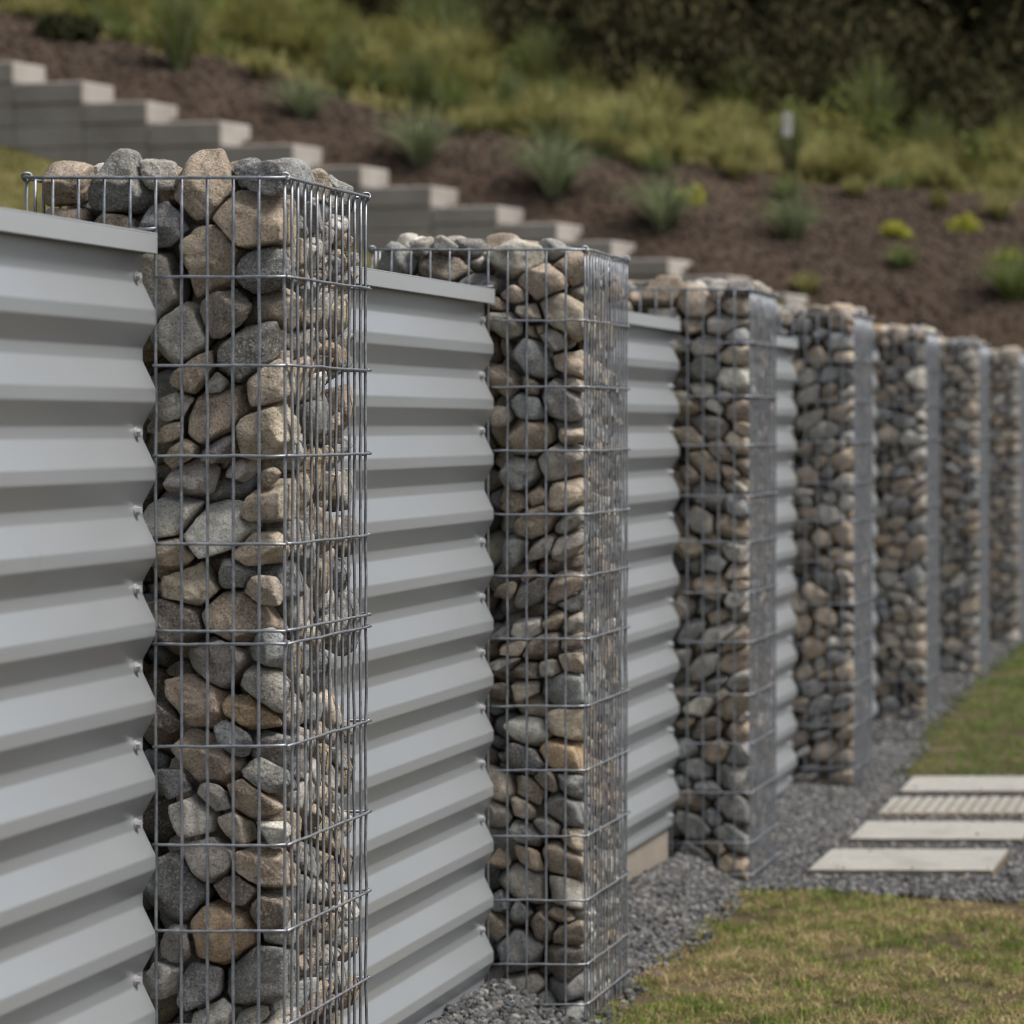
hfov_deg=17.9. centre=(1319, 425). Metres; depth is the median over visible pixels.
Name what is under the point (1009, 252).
cushion plant
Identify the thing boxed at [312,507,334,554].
stone
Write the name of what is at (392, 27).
grass tussock
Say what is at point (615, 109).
grass tussock
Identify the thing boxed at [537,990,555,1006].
stone
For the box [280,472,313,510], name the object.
stone
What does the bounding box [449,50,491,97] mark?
grass tussock
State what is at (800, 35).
woodland shrub
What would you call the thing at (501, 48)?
bush
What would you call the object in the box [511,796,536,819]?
stone
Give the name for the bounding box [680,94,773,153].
grass tussock
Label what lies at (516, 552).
stone
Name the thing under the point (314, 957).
stone
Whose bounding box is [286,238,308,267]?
stone
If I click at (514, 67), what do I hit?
bush
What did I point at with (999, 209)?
grass tuft
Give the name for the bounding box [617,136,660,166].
grass tuft
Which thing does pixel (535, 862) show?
stone
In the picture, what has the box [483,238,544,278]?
stone
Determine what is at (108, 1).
grass tussock
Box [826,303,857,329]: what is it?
stone
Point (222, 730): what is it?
stone
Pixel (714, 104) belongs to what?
grass tussock
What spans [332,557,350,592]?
stone
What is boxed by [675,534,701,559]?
stone
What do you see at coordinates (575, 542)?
stone
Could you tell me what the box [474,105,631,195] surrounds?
grass tuft
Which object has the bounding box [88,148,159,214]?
stone
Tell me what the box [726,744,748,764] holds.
stone
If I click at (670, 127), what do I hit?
grass tussock
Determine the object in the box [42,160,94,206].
stone
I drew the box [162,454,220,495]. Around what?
stone
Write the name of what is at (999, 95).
grass tussock
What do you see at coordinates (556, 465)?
stone
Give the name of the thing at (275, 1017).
stone
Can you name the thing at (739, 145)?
grass tussock
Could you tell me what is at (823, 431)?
stone
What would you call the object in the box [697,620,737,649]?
stone
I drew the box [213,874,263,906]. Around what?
stone
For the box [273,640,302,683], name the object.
stone
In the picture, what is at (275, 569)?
stone
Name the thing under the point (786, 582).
fence panel
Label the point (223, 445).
stone
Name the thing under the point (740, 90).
grass tussock
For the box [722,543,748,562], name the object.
stone
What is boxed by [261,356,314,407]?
stone
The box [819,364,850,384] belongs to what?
stone
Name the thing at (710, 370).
stone
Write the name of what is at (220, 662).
stone
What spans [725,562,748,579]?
stone
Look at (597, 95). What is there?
grass tussock
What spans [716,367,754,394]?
stone
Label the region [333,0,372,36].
grass tussock
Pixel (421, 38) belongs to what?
grass tussock
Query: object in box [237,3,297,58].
grass tussock
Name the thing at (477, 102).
grass tussock
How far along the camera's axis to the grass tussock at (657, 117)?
27.64 m
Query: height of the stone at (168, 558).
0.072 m
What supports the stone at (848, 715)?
in the gabion cage at (862, 442)
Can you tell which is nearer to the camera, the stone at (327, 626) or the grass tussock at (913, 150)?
the stone at (327, 626)
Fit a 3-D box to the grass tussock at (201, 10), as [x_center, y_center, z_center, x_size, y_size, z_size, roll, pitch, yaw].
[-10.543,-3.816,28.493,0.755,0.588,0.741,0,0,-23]
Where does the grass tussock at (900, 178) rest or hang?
on the hillside
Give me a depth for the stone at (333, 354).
6.21 m
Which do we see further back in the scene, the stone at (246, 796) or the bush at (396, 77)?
the bush at (396, 77)
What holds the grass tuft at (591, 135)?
on the hillside
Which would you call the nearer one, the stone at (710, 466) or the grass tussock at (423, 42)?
the stone at (710, 466)
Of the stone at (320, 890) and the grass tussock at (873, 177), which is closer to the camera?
the stone at (320, 890)
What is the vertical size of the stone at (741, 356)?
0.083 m
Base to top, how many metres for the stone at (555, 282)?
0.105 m
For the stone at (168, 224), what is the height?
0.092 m
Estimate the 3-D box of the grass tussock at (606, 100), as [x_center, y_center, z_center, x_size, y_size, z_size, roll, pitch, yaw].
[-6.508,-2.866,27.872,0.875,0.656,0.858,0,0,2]
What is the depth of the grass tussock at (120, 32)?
27.61 m
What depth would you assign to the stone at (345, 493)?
6.29 m
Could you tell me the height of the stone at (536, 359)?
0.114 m
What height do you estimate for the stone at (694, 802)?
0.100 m
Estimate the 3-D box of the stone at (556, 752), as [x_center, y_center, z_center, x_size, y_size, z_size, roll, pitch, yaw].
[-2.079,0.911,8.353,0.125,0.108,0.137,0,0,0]
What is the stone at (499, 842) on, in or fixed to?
in the gabion cage at (609, 316)
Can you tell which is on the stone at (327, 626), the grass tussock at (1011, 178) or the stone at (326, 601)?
the stone at (326, 601)
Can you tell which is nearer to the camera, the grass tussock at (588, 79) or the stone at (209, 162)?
the stone at (209, 162)
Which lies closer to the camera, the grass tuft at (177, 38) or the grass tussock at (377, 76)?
the grass tuft at (177, 38)
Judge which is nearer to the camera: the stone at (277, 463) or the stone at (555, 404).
the stone at (277, 463)
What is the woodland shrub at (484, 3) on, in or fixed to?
on the hillside
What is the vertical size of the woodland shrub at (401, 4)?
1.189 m
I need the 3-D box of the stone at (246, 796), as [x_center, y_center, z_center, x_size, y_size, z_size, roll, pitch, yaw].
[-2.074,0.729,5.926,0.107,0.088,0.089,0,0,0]
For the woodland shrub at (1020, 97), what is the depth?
32.64 m
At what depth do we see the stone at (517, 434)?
8.29 m
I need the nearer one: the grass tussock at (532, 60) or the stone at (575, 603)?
the stone at (575, 603)
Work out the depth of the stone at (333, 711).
6.17 m
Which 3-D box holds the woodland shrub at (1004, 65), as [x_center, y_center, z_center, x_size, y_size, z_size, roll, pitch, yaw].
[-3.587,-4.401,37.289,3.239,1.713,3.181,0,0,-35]
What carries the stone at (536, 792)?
in the gabion cage at (609, 316)
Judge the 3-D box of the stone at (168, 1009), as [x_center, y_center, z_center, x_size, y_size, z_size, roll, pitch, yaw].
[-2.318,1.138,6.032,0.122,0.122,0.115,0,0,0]
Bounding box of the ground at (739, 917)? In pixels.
[598,645,1023,1023]
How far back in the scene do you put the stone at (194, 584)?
5.89 m
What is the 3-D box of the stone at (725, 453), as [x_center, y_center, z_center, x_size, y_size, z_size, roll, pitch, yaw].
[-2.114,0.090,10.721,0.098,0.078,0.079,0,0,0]
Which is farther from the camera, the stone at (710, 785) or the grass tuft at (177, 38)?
the grass tuft at (177, 38)
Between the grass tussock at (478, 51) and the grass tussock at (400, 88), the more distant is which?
the grass tussock at (478, 51)
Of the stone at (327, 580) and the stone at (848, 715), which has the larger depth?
the stone at (848, 715)
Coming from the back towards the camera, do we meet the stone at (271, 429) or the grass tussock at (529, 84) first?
the grass tussock at (529, 84)
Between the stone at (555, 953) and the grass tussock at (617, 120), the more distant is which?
the grass tussock at (617, 120)
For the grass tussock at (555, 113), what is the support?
on the hillside
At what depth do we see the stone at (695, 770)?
10.69 m
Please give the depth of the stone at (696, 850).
10.69 m
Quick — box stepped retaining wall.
[0,61,807,305]
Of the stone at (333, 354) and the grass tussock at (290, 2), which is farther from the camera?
the grass tussock at (290, 2)
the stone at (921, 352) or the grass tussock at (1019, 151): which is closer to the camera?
the stone at (921, 352)
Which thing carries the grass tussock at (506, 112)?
on the hillside
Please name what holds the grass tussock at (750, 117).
on the hillside
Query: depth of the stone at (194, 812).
5.89 m
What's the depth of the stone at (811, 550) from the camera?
13.10 m
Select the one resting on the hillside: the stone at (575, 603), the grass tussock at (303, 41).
the grass tussock at (303, 41)
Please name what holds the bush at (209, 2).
on the hillside
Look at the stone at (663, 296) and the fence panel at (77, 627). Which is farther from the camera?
the stone at (663, 296)
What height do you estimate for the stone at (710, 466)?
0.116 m
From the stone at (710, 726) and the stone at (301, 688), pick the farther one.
the stone at (710, 726)
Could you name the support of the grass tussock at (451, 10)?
on the hillside
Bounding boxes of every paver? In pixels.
[808,848,1007,877]
[849,821,1023,844]
[877,797,1023,818]
[900,776,1023,796]
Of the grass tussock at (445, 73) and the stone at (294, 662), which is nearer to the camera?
the stone at (294, 662)
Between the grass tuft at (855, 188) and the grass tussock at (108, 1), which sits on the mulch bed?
the grass tuft at (855, 188)
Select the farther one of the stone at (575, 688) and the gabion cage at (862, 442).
the gabion cage at (862, 442)
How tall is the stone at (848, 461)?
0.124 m
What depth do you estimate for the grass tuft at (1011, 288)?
24.75 m
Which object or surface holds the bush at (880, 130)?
on the hillside
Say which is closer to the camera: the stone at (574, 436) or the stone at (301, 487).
the stone at (301, 487)
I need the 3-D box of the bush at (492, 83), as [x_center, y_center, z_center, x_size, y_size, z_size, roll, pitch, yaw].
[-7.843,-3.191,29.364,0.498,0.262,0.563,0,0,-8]
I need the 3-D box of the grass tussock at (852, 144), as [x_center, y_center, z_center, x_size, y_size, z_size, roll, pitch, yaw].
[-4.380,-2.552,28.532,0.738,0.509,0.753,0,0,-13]
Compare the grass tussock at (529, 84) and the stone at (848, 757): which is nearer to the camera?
the stone at (848, 757)
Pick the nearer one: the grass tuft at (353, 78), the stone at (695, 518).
the stone at (695, 518)
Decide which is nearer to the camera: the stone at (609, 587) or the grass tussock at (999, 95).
the stone at (609, 587)
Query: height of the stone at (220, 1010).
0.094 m
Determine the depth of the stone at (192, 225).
5.97 m
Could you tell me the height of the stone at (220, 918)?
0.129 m
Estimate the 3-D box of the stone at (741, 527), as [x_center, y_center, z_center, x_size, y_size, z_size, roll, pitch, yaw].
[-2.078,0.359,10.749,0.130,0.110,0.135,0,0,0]
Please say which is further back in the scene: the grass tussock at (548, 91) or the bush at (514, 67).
the bush at (514, 67)
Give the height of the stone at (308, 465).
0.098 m
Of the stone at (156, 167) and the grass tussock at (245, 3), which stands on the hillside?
the grass tussock at (245, 3)
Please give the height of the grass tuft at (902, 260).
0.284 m
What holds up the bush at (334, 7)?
on the hillside
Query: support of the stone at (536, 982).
on the stone
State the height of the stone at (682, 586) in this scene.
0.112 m
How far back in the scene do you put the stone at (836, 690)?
13.12 m
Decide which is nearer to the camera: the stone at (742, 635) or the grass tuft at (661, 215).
the stone at (742, 635)
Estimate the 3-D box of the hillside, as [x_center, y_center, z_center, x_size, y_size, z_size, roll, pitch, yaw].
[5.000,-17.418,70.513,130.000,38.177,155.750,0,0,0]
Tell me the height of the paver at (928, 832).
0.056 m
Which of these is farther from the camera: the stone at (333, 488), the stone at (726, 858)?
the stone at (726, 858)
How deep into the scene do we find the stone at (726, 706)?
10.70 m
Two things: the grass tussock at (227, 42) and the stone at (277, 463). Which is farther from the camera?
the grass tussock at (227, 42)
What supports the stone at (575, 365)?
on the stone at (555, 404)
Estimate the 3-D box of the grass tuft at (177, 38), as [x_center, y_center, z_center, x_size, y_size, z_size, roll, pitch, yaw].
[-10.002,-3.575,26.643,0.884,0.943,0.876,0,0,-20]
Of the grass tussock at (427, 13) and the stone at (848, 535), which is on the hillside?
the grass tussock at (427, 13)
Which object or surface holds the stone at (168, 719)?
in the gabion cage at (283, 178)
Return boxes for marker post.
[782,113,791,178]
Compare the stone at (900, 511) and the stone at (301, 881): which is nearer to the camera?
the stone at (301, 881)
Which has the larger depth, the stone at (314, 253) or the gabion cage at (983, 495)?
the gabion cage at (983, 495)
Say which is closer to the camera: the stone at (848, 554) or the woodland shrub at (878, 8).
the stone at (848, 554)
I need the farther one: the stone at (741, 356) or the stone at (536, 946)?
the stone at (741, 356)
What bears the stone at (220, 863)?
on the stone at (245, 892)
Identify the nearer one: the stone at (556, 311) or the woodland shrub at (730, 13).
the stone at (556, 311)
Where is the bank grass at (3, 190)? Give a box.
[0,143,802,305]
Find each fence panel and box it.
[0,207,156,1023]
[325,266,494,1023]
[603,309,680,857]
[759,336,797,803]
[862,352,878,722]
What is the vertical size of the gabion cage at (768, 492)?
2.160 m
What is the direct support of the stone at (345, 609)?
in the gabion cage at (283, 178)
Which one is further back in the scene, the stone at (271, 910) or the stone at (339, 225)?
the stone at (339, 225)
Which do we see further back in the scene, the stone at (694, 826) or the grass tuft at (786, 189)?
the grass tuft at (786, 189)
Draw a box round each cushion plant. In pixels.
[673,182,705,205]
[877,218,913,238]
[944,210,982,232]
[985,248,1021,263]
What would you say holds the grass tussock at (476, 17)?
on the hillside
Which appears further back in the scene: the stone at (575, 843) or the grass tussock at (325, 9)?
the grass tussock at (325, 9)
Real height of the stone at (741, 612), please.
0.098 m
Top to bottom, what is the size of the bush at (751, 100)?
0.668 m
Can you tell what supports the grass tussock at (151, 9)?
on the hillside
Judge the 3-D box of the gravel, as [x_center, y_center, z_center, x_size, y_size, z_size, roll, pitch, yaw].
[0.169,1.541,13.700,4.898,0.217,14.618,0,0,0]
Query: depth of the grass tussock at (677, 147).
27.02 m
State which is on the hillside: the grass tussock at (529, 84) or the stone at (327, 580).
the grass tussock at (529, 84)
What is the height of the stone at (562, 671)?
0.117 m
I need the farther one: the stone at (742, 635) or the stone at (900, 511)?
the stone at (900, 511)
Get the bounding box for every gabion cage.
[21,172,371,1023]
[368,245,630,1019]
[625,286,778,881]
[776,312,873,786]
[873,329,940,721]
[939,342,990,673]
[989,352,1023,642]
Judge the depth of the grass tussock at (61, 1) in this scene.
27.95 m
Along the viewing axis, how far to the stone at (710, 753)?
10.69 m
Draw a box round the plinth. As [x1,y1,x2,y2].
[614,827,667,880]
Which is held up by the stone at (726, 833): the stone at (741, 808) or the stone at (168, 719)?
the stone at (741, 808)
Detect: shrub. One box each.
[32,9,102,41]
[334,0,369,15]
[339,0,476,28]
[355,0,503,30]
[379,0,508,19]
[464,0,621,75]
[539,0,758,118]
[597,0,770,75]
[668,0,758,63]
[676,50,846,127]
[706,0,801,59]
[722,0,970,56]
[755,0,883,74]
[757,47,831,87]
[796,3,979,140]
[819,7,1010,153]
[852,0,1023,87]
[958,0,1023,97]
[970,65,1023,130]
[1008,93,1023,125]
[1010,55,1023,121]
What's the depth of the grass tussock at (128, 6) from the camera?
28.31 m
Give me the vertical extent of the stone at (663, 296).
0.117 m
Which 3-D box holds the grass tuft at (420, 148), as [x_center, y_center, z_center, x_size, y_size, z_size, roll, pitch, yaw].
[-7.574,-2.529,25.548,1.224,0.651,1.216,0,0,20]
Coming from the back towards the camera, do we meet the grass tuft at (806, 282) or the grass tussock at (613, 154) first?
the grass tussock at (613, 154)
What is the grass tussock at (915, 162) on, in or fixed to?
on the hillside
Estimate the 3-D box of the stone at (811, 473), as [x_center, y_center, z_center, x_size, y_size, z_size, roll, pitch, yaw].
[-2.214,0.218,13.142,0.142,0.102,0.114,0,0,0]
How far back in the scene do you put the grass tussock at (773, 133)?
29.41 m
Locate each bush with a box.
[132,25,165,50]
[137,0,230,14]
[289,0,347,15]
[354,7,433,34]
[387,68,407,90]
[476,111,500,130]
[482,81,520,99]
[485,45,526,84]
[490,40,517,60]
[660,56,732,115]
[721,76,804,132]
[765,97,888,150]
[797,142,870,181]
[801,83,865,120]
[802,105,905,162]
[911,159,962,191]
[948,127,1022,183]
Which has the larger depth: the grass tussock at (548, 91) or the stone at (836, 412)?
the grass tussock at (548, 91)
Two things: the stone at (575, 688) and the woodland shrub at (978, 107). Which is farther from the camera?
the woodland shrub at (978, 107)
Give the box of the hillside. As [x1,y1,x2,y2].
[0,0,1023,489]
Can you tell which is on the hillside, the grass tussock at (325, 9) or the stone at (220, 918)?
the grass tussock at (325, 9)
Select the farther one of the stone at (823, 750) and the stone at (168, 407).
the stone at (823, 750)
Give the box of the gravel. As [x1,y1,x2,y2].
[425,640,1023,1023]
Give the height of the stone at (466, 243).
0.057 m
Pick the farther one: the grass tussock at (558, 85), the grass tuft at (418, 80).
the grass tussock at (558, 85)
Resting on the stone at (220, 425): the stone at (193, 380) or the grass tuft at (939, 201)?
the stone at (193, 380)
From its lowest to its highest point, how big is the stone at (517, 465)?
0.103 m
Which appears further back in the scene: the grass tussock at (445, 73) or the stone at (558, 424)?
the grass tussock at (445, 73)
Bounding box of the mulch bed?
[0,10,1023,350]
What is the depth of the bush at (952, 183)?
28.82 m
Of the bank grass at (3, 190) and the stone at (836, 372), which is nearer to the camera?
the stone at (836, 372)
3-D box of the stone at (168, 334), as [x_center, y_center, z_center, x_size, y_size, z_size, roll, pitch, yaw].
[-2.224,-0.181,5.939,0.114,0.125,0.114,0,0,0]
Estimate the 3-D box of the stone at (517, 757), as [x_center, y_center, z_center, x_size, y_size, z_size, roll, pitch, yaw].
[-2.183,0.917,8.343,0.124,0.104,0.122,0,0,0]
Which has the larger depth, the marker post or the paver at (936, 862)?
the marker post
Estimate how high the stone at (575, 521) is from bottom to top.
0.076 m
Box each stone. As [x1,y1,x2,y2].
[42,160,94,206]
[45,208,93,221]
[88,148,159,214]
[94,214,139,227]
[138,201,189,247]
[139,159,177,191]
[143,249,190,337]
[143,495,204,537]
[143,795,177,846]
[143,850,215,923]
[143,970,179,1023]
[145,960,185,999]
[147,367,197,420]
[147,598,214,642]
[149,701,184,735]
[150,301,214,363]
[151,535,195,571]
[157,209,217,271]
[157,421,183,443]
[158,389,194,422]
[158,768,195,799]
[160,561,221,605]
[160,924,191,962]
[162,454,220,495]
[164,438,201,468]
[164,673,238,728]
[168,793,221,838]
[169,350,218,393]
[171,727,248,786]
[174,148,241,224]
[176,962,224,1011]
[179,225,250,298]
[183,499,262,558]
[184,836,239,882]
[188,377,256,446]
[189,636,255,689]
[191,899,261,964]
[192,996,246,1023]
[193,468,256,509]
[197,783,231,811]
[199,288,251,338]
[200,435,235,463]
[202,587,288,646]
[209,372,228,392]
[213,190,295,249]
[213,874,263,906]
[214,719,252,756]
[217,321,282,382]
[217,811,256,843]
[218,558,256,588]
[222,694,281,729]
[225,458,256,481]
[227,779,282,819]
[227,945,295,1006]
[231,531,289,565]
[235,247,296,293]
[235,401,300,460]
[235,842,300,889]
[235,1005,269,1023]
[239,159,297,195]
[240,478,299,523]
[240,756,315,818]
[241,664,290,712]
[242,288,302,331]
[242,757,295,795]
[245,575,282,605]
[246,729,307,779]
[247,357,294,406]
[248,874,310,914]
[250,627,289,667]
[250,891,290,928]
[251,810,301,853]
[256,821,290,848]
[257,560,307,600]
[260,921,308,952]
[260,1006,301,1023]
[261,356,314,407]
[261,433,306,472]
[261,519,310,560]
[263,913,299,944]
[265,977,316,1014]
[270,726,315,758]
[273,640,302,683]
[274,584,309,631]
[276,693,303,731]
[280,157,314,204]
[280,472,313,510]
[281,446,321,492]
[282,619,321,658]
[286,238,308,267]
[286,326,314,359]
[287,277,321,304]
[287,288,334,332]
[289,841,320,877]
[294,398,332,443]
[294,674,309,701]
[299,197,322,234]
[299,237,322,272]
[299,307,322,325]
[299,903,326,932]
[299,947,321,977]
[299,978,333,1023]
[300,371,327,399]
[301,558,329,595]
[301,649,333,689]
[301,692,322,723]
[301,814,344,852]
[307,876,332,903]
[309,436,352,470]
[312,168,329,200]
[312,470,340,501]
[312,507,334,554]
[312,743,328,774]
[313,340,346,375]
[313,412,340,443]
[313,590,333,612]
[313,610,340,644]
[313,688,341,728]
[320,860,344,883]
[321,269,359,293]
[321,384,352,429]
[325,214,347,238]
[325,294,351,339]
[325,589,361,655]
[325,961,347,993]
[326,468,352,511]
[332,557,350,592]
[332,753,355,794]
[332,894,359,920]
[333,515,356,557]
[337,179,356,215]
[338,975,358,1009]
[378,241,420,274]
[418,255,471,282]
[454,238,486,258]
[458,273,506,297]
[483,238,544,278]
[484,310,524,338]
[484,962,516,980]
[485,764,522,805]
[486,364,523,398]
[489,823,534,863]
[490,552,538,590]
[496,928,548,972]
[498,454,542,490]
[499,863,549,904]
[500,285,528,303]
[500,640,525,655]
[501,493,525,513]
[502,537,529,567]
[503,715,553,746]
[503,743,549,776]
[509,418,556,455]
[509,818,544,846]
[509,970,547,995]
[510,617,544,637]
[511,339,557,379]
[511,392,547,419]
[511,661,540,678]
[511,681,539,701]
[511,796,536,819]
[513,690,559,719]
[514,303,541,322]
[514,502,563,538]
[514,572,551,608]
[514,845,544,870]
[516,775,549,805]
[518,263,568,299]
[523,631,568,660]
[528,532,557,561]
[528,592,562,619]
[531,910,556,941]
[534,814,561,834]
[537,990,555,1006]
[538,238,567,260]
[538,442,589,480]
[539,544,588,577]
[540,293,586,341]
[540,329,567,351]
[540,737,588,775]
[542,378,592,420]
[543,672,592,707]
[543,838,589,879]
[544,791,589,829]
[547,477,589,510]
[547,567,589,603]
[547,943,592,981]
[547,969,592,1002]
[548,708,583,740]
[549,875,592,909]
[551,418,598,444]
[551,529,586,560]
[553,352,589,379]
[553,920,586,944]
[554,251,592,285]
[554,350,600,385]
[555,506,586,533]
[557,591,589,613]
[557,635,598,672]
[558,427,586,444]
[558,774,588,798]
[558,1000,588,1019]
[559,651,586,672]
[561,631,589,650]
[561,828,588,851]
[589,563,614,605]
[641,275,683,307]
[647,307,683,332]
[672,427,707,449]
[672,573,701,602]
[673,679,705,705]
[673,811,711,841]
[674,390,701,415]
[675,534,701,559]
[676,787,713,813]
[677,285,720,319]
[677,737,701,760]
[678,616,708,644]
[679,758,715,781]
[679,839,717,865]
[683,693,716,716]
[685,505,714,534]
[686,357,726,385]
[688,652,721,681]
[689,334,728,357]
[689,382,717,399]
[689,449,723,481]
[690,714,728,740]
[691,414,731,441]
[692,478,728,511]
[692,570,733,600]
[694,780,724,799]
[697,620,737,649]
[700,736,732,764]
[701,671,731,692]
[704,549,728,572]
[706,311,748,336]
[707,440,732,461]
[713,822,751,854]
[714,692,752,720]
[714,793,754,825]
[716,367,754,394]
[716,513,748,540]
[716,763,754,793]
[716,850,754,881]
[719,345,752,367]
[719,628,748,653]
[719,645,748,673]
[720,297,748,317]
[720,598,754,622]
[722,399,752,424]
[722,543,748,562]
[725,431,748,456]
[725,493,748,516]
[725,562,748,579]
[725,721,748,742]
[726,669,748,691]
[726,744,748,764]
[730,455,752,476]
[794,465,823,487]
[794,537,823,562]
[795,385,820,407]
[795,409,826,431]
[800,674,827,697]
[801,581,828,605]
[801,631,830,658]
[806,345,828,367]
[806,692,834,718]
[809,421,839,445]
[809,737,840,761]
[810,565,841,591]
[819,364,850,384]
[819,503,845,525]
[825,330,857,351]
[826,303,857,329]
[826,447,853,474]
[826,671,857,695]
[826,705,853,731]
[826,749,855,771]
[827,400,855,423]
[828,473,856,495]
[828,522,857,548]
[828,547,853,568]
[830,770,855,786]
[831,586,856,610]
[875,423,901,445]
[878,712,903,720]
[888,325,911,344]
[890,411,918,429]
[890,497,913,516]
[900,565,925,589]
[902,340,925,364]
[902,635,925,658]
[904,367,925,390]
[904,516,925,536]
[904,536,925,560]
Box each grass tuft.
[128,0,224,71]
[233,43,295,78]
[245,59,358,119]
[319,58,365,92]
[354,88,484,163]
[382,39,451,112]
[443,102,491,134]
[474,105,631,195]
[487,60,532,117]
[567,114,614,153]
[600,155,727,229]
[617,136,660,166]
[631,142,689,175]
[710,147,761,181]
[739,177,846,240]
[762,173,812,200]
[766,100,814,172]
[790,266,823,295]
[834,168,876,198]
[875,240,931,269]
[927,183,952,209]
[950,237,1023,301]
[973,183,1022,221]
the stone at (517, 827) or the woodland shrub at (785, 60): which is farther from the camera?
the woodland shrub at (785, 60)
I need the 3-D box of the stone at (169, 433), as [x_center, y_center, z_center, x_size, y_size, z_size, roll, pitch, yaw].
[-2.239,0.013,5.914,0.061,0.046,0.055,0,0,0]
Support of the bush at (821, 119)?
on the hillside
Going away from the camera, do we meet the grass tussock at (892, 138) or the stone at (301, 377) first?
the stone at (301, 377)
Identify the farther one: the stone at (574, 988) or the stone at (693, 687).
the stone at (693, 687)
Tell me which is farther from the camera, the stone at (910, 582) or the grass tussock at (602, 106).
the grass tussock at (602, 106)
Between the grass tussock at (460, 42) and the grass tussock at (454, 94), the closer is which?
the grass tussock at (454, 94)
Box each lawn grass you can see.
[890,641,1023,777]
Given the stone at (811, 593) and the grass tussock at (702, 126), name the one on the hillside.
the grass tussock at (702, 126)
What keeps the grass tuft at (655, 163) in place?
on the mulch bed
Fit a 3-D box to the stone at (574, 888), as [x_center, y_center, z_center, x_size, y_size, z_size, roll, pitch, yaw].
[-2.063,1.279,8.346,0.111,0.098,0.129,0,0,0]
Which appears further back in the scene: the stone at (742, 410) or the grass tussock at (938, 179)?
the grass tussock at (938, 179)
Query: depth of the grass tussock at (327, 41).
28.91 m
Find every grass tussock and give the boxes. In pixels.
[0,0,84,18]
[23,0,70,15]
[58,0,89,17]
[58,0,101,14]
[71,0,131,30]
[84,0,99,10]
[87,0,143,10]
[92,0,153,27]
[101,11,148,42]
[134,0,184,25]
[148,3,254,44]
[176,0,228,47]
[190,32,212,54]
[204,0,264,51]
[204,33,246,58]
[206,0,293,51]
[236,0,303,23]
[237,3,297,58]
[255,1,337,68]
[264,6,293,31]
[268,0,304,20]
[276,11,319,58]
[286,0,361,37]
[288,0,376,23]
[296,20,425,83]
[300,50,334,76]
[315,21,391,53]
[315,26,337,62]
[318,14,377,70]
[320,35,366,98]
[328,10,430,54]
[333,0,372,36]
[354,60,400,92]
[358,1,430,57]
[373,0,457,28]
[375,30,424,79]
[389,67,407,100]
[396,0,485,42]
[396,8,458,55]
[396,33,475,103]
[400,51,480,101]
[407,0,494,41]
[409,31,436,53]
[410,24,482,60]
[411,13,501,68]
[428,72,492,116]
[438,13,505,72]
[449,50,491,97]
[453,51,505,96]
[460,98,508,127]
[461,0,508,52]
[461,90,497,115]
[465,81,500,113]
[467,7,512,55]
[470,47,525,96]
[486,64,568,127]
[492,92,525,133]
[493,74,604,145]
[497,24,565,90]
[499,9,579,64]
[525,61,561,87]
[529,65,597,108]
[534,78,565,103]
[539,58,558,83]
[539,94,575,144]
[548,48,634,96]
[552,109,597,149]
[553,77,591,102]
[554,79,605,125]
[555,77,633,112]
[570,86,668,144]
[570,97,641,135]
[574,85,646,119]
[576,117,655,160]
[582,105,652,139]
[596,106,645,154]
[597,134,629,158]
[608,54,702,116]
[611,107,640,139]
[616,91,660,151]
[618,90,693,143]
[630,118,715,162]
[641,105,709,151]
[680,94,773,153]
[683,108,732,147]
[688,114,791,166]
[693,90,743,124]
[698,141,759,169]
[707,47,779,107]
[715,89,781,138]
[729,123,777,162]
[740,105,828,147]
[788,135,837,180]
[803,121,854,166]
[810,131,898,184]
[824,131,886,164]
[827,38,920,140]
[832,136,897,172]
[834,111,898,147]
[860,136,890,179]
[873,174,907,189]
[886,122,915,154]
[887,168,913,186]
[888,128,965,167]
[890,126,918,155]
[890,148,943,178]
[897,159,969,184]
[899,139,968,189]
[901,95,962,156]
[903,126,967,164]
[914,171,955,188]
[949,150,1009,183]
[956,146,1002,173]
[963,134,1023,168]
[966,113,1023,153]
[967,58,1023,122]
[971,153,1023,197]
[978,125,1023,170]
[988,100,1023,139]
[995,127,1023,172]
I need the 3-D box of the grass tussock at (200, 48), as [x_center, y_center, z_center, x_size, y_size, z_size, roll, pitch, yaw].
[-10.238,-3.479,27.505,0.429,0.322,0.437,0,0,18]
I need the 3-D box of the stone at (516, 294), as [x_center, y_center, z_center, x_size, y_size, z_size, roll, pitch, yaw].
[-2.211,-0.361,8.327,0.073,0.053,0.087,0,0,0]
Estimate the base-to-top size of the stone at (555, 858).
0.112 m
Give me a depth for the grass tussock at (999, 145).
30.15 m
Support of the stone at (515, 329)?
in the gabion cage at (609, 316)
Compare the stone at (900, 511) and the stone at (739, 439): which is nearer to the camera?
the stone at (739, 439)
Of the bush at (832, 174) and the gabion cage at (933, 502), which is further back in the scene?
the bush at (832, 174)
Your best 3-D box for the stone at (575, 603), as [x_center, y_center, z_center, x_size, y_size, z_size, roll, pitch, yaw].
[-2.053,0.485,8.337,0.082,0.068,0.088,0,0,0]

